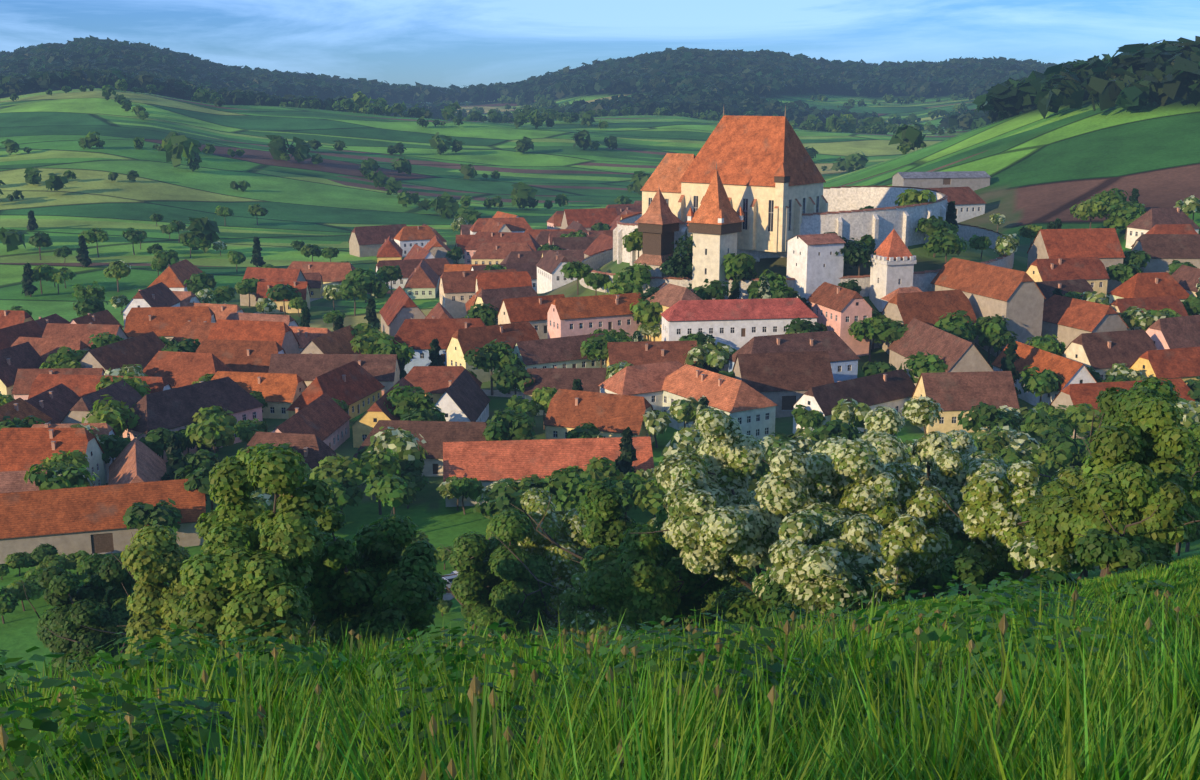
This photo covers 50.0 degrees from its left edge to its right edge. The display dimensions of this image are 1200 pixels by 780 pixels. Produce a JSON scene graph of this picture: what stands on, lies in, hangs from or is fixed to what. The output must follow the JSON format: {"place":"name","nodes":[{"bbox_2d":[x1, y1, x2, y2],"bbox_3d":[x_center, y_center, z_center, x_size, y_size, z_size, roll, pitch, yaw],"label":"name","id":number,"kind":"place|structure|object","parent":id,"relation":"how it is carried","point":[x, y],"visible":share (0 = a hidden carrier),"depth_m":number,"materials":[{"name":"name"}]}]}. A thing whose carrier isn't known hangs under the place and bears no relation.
{"place":"outdoors","nodes":[
{"label":"outdoors","id":0,"kind":"place"},
{"bbox_2d":[0,35,1199,680],"bbox_3d":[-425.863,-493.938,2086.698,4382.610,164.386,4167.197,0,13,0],"label":"tree","id":1,"kind":"object","parent":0,"point":[854,511],"depth_m":173.84,"materials":[{"name":"green plant"}]},
{"bbox_2d":[0,87,1199,685],"bbox_3d":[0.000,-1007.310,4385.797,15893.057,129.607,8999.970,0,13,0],"label":"terrain","id":2,"kind":"structure","parent":0,"point":[1048,169],"depth_m":680.80,"materials":[{"name":"green plant"}]},
{"bbox_2d":[256,296,879,599],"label":"village roads","id":3,"kind":"structure","parent":2,"relation":"on","point":[450,596],"depth_m":299.94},
{"bbox_2d":[442,577,451,588],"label":"car","id":4,"kind":"object","parent":3,"relation":"on","point":[449,584],"visible":0.24,"depth_m":184.09,"materials":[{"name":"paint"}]},
{"bbox_2d":[444,573,456,582],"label":"car","id":5,"kind":"object","parent":3,"relation":"on","point":[449,578],"visible":0.12,"depth_m":185.11,"materials":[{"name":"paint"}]},
{"bbox_2d":[0,554,1199,779],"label":"meadow grass","id":6,"kind":"structure","parent":2,"relation":"on","point":[1056,674],"depth_m":7.62,"materials":[{"name":"green plant"}]},
{"bbox_2d":[0,171,1199,563],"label":"village houses","id":7,"kind":"structure","parent":2,"relation":"on","point":[294,373],"depth_m":294.36,"materials":[{"name":"tile"}]},
{"bbox_2d":[579,106,1013,311],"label":"fortified church","id":8,"kind":"structure","parent":2,"relation":"on","point":[753,187],"depth_m":336.42,"materials":[{"name":"paint"}]},
{"bbox_2d":[0,0,1199,87],"label":"sky","id":9,"kind":"structure","parent":0,"point":[442,43],"materials":[{"name":"blue"}]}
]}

